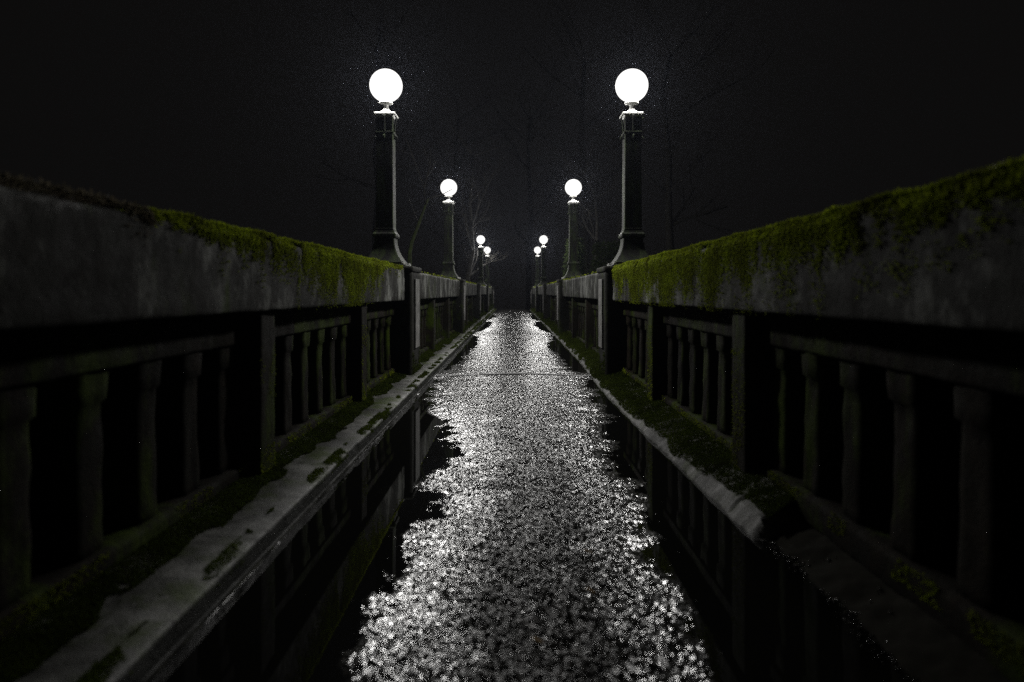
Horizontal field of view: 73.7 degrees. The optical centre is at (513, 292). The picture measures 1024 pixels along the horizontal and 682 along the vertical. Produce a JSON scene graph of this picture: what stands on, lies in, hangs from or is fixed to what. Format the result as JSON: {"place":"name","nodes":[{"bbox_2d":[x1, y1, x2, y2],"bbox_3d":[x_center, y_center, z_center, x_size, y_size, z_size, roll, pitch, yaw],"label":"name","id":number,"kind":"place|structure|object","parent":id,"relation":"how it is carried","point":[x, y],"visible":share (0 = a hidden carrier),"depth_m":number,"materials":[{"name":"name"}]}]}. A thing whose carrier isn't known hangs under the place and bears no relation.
{"place":"outdoors","nodes":[
{"label":"outdoors","id":0,"kind":"place"},
{"bbox_2d":[0,0,1023,309],"label":"sky","id":1,"kind":"structure","parent":0,"point":[208,109],"materials":[{"name":"black"}]},
{"bbox_2d":[338,309,718,681],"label":"path","id":2,"kind":"structure","parent":0,"point":[539,502],"depth_m":2.47,"materials":[{"name":"grey gravel"}]},
{"bbox_2d":[435,373,590,375],"bbox_3d":[0.005,0.963,8.004,1.830,0.033,0.155,0,0,0],"label":"tar strip","id":3,"kind":"object","parent":2,"relation":"on","point":[513,373],"visible":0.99,"depth_m":7.97,"materials":[{"name":"black asphalt"}]},
{"bbox_2d":[531,637,542,642],"bbox_3d":[0.064,0.948,1.860,0.028,0.013,0.028,0,0,41],"label":"fallen leaf","id":4,"kind":"object","parent":2,"relation":"on","point":[536,639],"visible":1,"depth_m":1.86,"materials":[{"name":"brown"}]},
{"bbox_2d":[340,403,918,681],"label":"gravel","id":5,"kind":"structure","parent":2,"relation":"on","point":[838,599],"depth_m":2.14,"materials":[{"name":"grey gravel"}]},
{"bbox_2d":[150,310,918,681],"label":"water","id":6,"kind":"structure","parent":0,"point":[288,610],"depth_m":2.32,"materials":[{"name":"black liquid"}]},
{"bbox_2d":[774,528,1010,681],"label":"dirt","id":7,"kind":"structure","parent":0,"point":[922,645],"depth_m":1.99,"materials":[{"name":"soil"}]},
{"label":"ground","id":8,"kind":"structure","parent":0,"visible":0},
{"bbox_2d":[305,0,470,248],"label":"bare tree","id":9,"kind":"object","parent":8,"relation":"on","point":[394,105],"visible":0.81,"depth_m":44.48,"materials":[{"name":"black plant"}]},
{"bbox_2d":[398,139,451,265],"bbox_3d":[-1.752,2.494,13.204,0.789,10.748,1.884,0,0,32],"label":"bare tree","id":10,"kind":"object","parent":8,"relation":"on","point":[413,238],"visible":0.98,"depth_m":13.17,"materials":[{"name":"brown plant"}]},
{"bbox_2d":[409,49,516,282],"bbox_3d":[-2.775,-4.889,36.540,6.400,16.075,7.846,0,0,0],"label":"bare tree","id":11,"kind":"object","parent":8,"relation":"on","point":[473,249],"visible":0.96,"depth_m":36.39,"materials":[{"name":"brown plant"}]},
{"bbox_2d":[400,67,537,273],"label":"bare tree","id":12,"kind":"object","parent":8,"relation":"on","point":[456,219],"visible":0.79,"depth_m":51.90,"materials":[{"name":"brown plant"}]},
{"bbox_2d":[481,52,573,309],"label":"bare tree","id":13,"kind":"object","parent":8,"relation":"on","point":[528,242],"visible":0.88,"depth_m":61.91,"materials":[{"name":"brown plant"}]},
{"bbox_2d":[562,239,586,275],"bbox_3d":[2.821,1.453,31.476,1.810,7.958,1.700,0,0,0],"label":"ivy clad tree","id":14,"kind":"object","parent":8,"relation":"on","point":[581,252],"visible":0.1,"depth_m":31.37,"materials":[{"name":"green plant"}]},
{"bbox_2d":[556,236,605,275],"bbox_3d":[2.334,2.161,25.202,4.588,9.347,4.394,0,0,-28],"label":"bare tree","id":15,"kind":"object","parent":8,"relation":"on","point":[579,262],"visible":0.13,"depth_m":26.32,"materials":[{"name":"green plant"}]},
{"bbox_2d":[483,0,696,275],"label":"bare tree","id":16,"kind":"object","parent":8,"relation":"on","point":[581,160],"visible":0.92,"depth_m":49.52,"materials":[{"name":"black plant"}]},
{"bbox_2d":[588,240,619,274],"bbox_3d":[3.219,2.490,23.955,1.962,8.724,1.915,0,0,0],"label":"ivy clad tree","id":17,"kind":"object","parent":8,"relation":"on","point":[598,250],"visible":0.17,"depth_m":23.83,"materials":[{"name":"green plant"}]},
{"bbox_2d":[543,110,669,270],"bbox_3d":[4.301,-2.904,33.754,6.341,14.348,7.729,0,0,0],"label":"bare tree","id":18,"kind":"object","parent":8,"relation":"on","point":[595,236],"visible":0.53,"depth_m":33.87,"materials":[{"name":"brown plant"}]},
{"bbox_2d":[570,0,774,250],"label":"bare tree","id":19,"kind":"object","parent":8,"relation":"on","point":[670,221],"visible":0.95,"depth_m":42.83,"materials":[{"name":"black plant"}]},
{"bbox_3d":[-0.050,1.393,17.900,3.907,0.687,42.200,0,0,0],"label":"bridge deck","id":20,"kind":"object","parent":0,"visible":0},
{"bbox_2d":[0,308,496,681],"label":"kerb","id":21,"kind":"structure","parent":20,"relation":"on","point":[174,601],"depth_m":2.22,"materials":[{"name":"concrete"}]},
{"bbox_2d":[0,172,404,640],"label":"bridge parapet","id":22,"kind":"structure","parent":21,"relation":"on","point":[161,370],"depth_m":2.39,"materials":[{"name":"concrete"}]},
{"bbox_2d":[0,308,495,681],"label":"moss","id":23,"kind":"object","parent":21,"relation":"on","point":[47,645],"visible":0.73,"depth_m":2.32,"materials":[{"name":"green plant"}]},
{"bbox_2d":[390,266,421,374],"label":"parapet pillar","id":24,"kind":"structure","parent":21,"relation":"on","point":[405,353],"depth_m":7.43,"materials":[{"name":"concrete"}]},
{"bbox_2d":[368,69,410,265],"bbox_3d":[-1.450,-1.414,7.780,0.510,2.254,0.510,0,0,0],"label":"lamp post","id":25,"kind":"object","parent":24,"relation":"on","point":[386,86],"visible":0.97,"depth_m":7.68,"materials":[{"name":"black metal"}]},
{"bbox_2d":[420,273,458,354],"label":"bridge parapet","id":26,"kind":"structure","parent":21,"relation":"on","point":[438,294],"depth_m":10.58,"materials":[{"name":"concrete"}]},
{"bbox_2d":[452,279,465,332],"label":"parapet pillar","id":27,"kind":"structure","parent":21,"relation":"on","point":[459,319],"depth_m":14.99,"materials":[{"name":"concrete"}]},
{"bbox_2d":[440,179,460,278],"bbox_3d":[-1.450,-1.414,15.340,0.510,2.254,0.510,0,0,0],"label":"lamp post","id":28,"kind":"object","parent":27,"relation":"on","point":[448,264],"visible":0.97,"depth_m":15.24,"materials":[{"name":"black metal"}]},
{"bbox_2d":[465,282,476,324],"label":"bridge parapet","id":29,"kind":"structure","parent":21,"relation":"on","point":[470,290],"depth_m":19.84,"materials":[{"name":"concrete"}]},
{"bbox_2d":[473,284,480,318],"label":"railing post","id":30,"kind":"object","parent":21,"relation":"on","point":[477,307],"depth_m":22.55,"materials":[{"name":"concrete"}]},
{"bbox_2d":[476,283,485,312],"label":"bridge parapet","id":31,"kind":"structure","parent":21,"relation":"on","point":[483,290],"depth_m":28.00,"materials":[{"name":"concrete"}]},
{"bbox_2d":[484,286,488,312],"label":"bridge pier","id":32,"kind":"structure","parent":21,"relation":"on","point":[486,302],"depth_m":30.11,"materials":[{"name":"concrete"}]},
{"bbox_2d":[477,235,486,285],"bbox_3d":[-1.450,-1.414,30.460,0.510,2.254,0.510,0,0,0],"label":"lamp post","id":33,"kind":"object","parent":32,"relation":"on","point":[480,239],"visible":0.99,"depth_m":30.36,"materials":[{"name":"black metal"}]},
{"bbox_2d":[489,286,491,308],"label":"bridge parapet","id":34,"kind":"structure","parent":21,"relation":"on","point":[490,290],"depth_m":35.55,"materials":[{"name":"concrete"}]},
{"bbox_2d":[490,287,493,308],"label":"bridge pier","id":35,"kind":"structure","parent":21,"relation":"on","point":[492,300],"depth_m":37.67,"materials":[{"name":"concrete"}]},
{"bbox_2d":[484,247,491,286],"bbox_3d":[-1.450,-1.414,38.020,0.510,2.254,0.510,0,0,0],"label":"lamp post","id":36,"kind":"object","parent":35,"relation":"on","point":[487,250],"visible":0.95,"depth_m":37.92,"materials":[{"name":"black metal"}]},
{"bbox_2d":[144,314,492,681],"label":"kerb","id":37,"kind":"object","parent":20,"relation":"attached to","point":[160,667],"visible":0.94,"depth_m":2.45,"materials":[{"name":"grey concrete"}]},
{"bbox_2d":[534,314,812,540],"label":"kerb","id":38,"kind":"structure","parent":20,"relation":"on","point":[749,518],"depth_m":3.12,"materials":[{"name":"concrete"}]},
{"bbox_2d":[531,287,534,307],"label":"bridge pier","id":39,"kind":"structure","parent":38,"relation":"on","point":[532,301],"depth_m":37.67,"materials":[{"name":"concrete"}]},
{"bbox_2d":[533,247,540,286],"bbox_3d":[1.350,-1.414,38.020,0.510,2.254,0.510,0,0,0],"label":"lamp post","id":40,"kind":"object","parent":39,"relation":"on","point":[537,250],"visible":0.94,"depth_m":37.92,"materials":[{"name":"black metal"}]},
{"bbox_2d":[535,286,539,312],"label":"bridge pier","id":41,"kind":"structure","parent":38,"relation":"on","point":[537,301],"depth_m":30.11,"materials":[{"name":"concrete"}]},
{"bbox_2d":[538,235,547,285],"bbox_3d":[1.350,-1.414,30.460,0.510,2.254,0.510,0,0,0],"label":"lamp post","id":42,"kind":"object","parent":41,"relation":"on","point":[543,239],"visible":0.98,"depth_m":30.36,"materials":[{"name":"black metal"}]},
{"bbox_2d":[538,285,542,313],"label":"bridge parapet","id":43,"kind":"structure","parent":38,"relation":"on","point":[540,289],"depth_m":28.00,"materials":[{"name":"concrete"}]},
{"bbox_2d":[542,284,549,318],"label":"bridge pier","id":44,"kind":"structure","parent":38,"relation":"on","point":[546,307],"depth_m":22.55,"materials":[{"name":"concrete"}]},
{"bbox_2d":[546,281,556,324],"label":"bridge parapet","id":45,"kind":"structure","parent":38,"relation":"on","point":[551,290],"depth_m":20.19,"materials":[{"name":"concrete"}]},
{"bbox_2d":[556,279,569,332],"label":"parapet pillar","id":46,"kind":"structure","parent":38,"relation":"on","point":[563,311],"depth_m":14.99,"materials":[{"name":"concrete"}]},
{"bbox_2d":[562,179,582,278],"bbox_3d":[1.350,-1.414,15.340,0.510,2.254,0.510,0,0,0],"label":"lamp post","id":47,"kind":"object","parent":46,"relation":"on","point":[573,187],"visible":0.98,"depth_m":15.24,"materials":[{"name":"black metal"}]},
{"bbox_2d":[563,272,597,353],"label":"bridge parapet","id":48,"kind":"structure","parent":38,"relation":"on","point":[580,293],"depth_m":10.70,"materials":[{"name":"concrete"}]},
{"bbox_2d":[596,266,627,374],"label":"parapet pillar","id":49,"kind":"structure","parent":38,"relation":"on","point":[612,341],"depth_m":7.43,"materials":[{"name":"concrete"}]},
{"bbox_2d":[607,69,648,265],"bbox_3d":[1.350,-1.414,7.780,0.510,2.254,0.510,0,0,0],"label":"lamp post","id":50,"kind":"object","parent":49,"relation":"on","point":[631,86],"visible":0.98,"depth_m":7.68,"materials":[{"name":"black metal"}]},
{"bbox_2d":[530,308,794,518],"bbox_3d":[1.075,0.907,20.486,0.388,0.199,35.479,0,0,0],"label":"moss","id":51,"kind":"object","parent":38,"relation":"on","point":[616,384],"visible":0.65,"depth_m":4.29,"materials":[{"name":"green plant"}]},
{"bbox_2d":[611,156,1023,681],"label":"bridge parapet","id":52,"kind":"structure","parent":38,"relation":"on","point":[850,378],"depth_m":2.15,"materials":[{"name":"concrete"}]}
]}

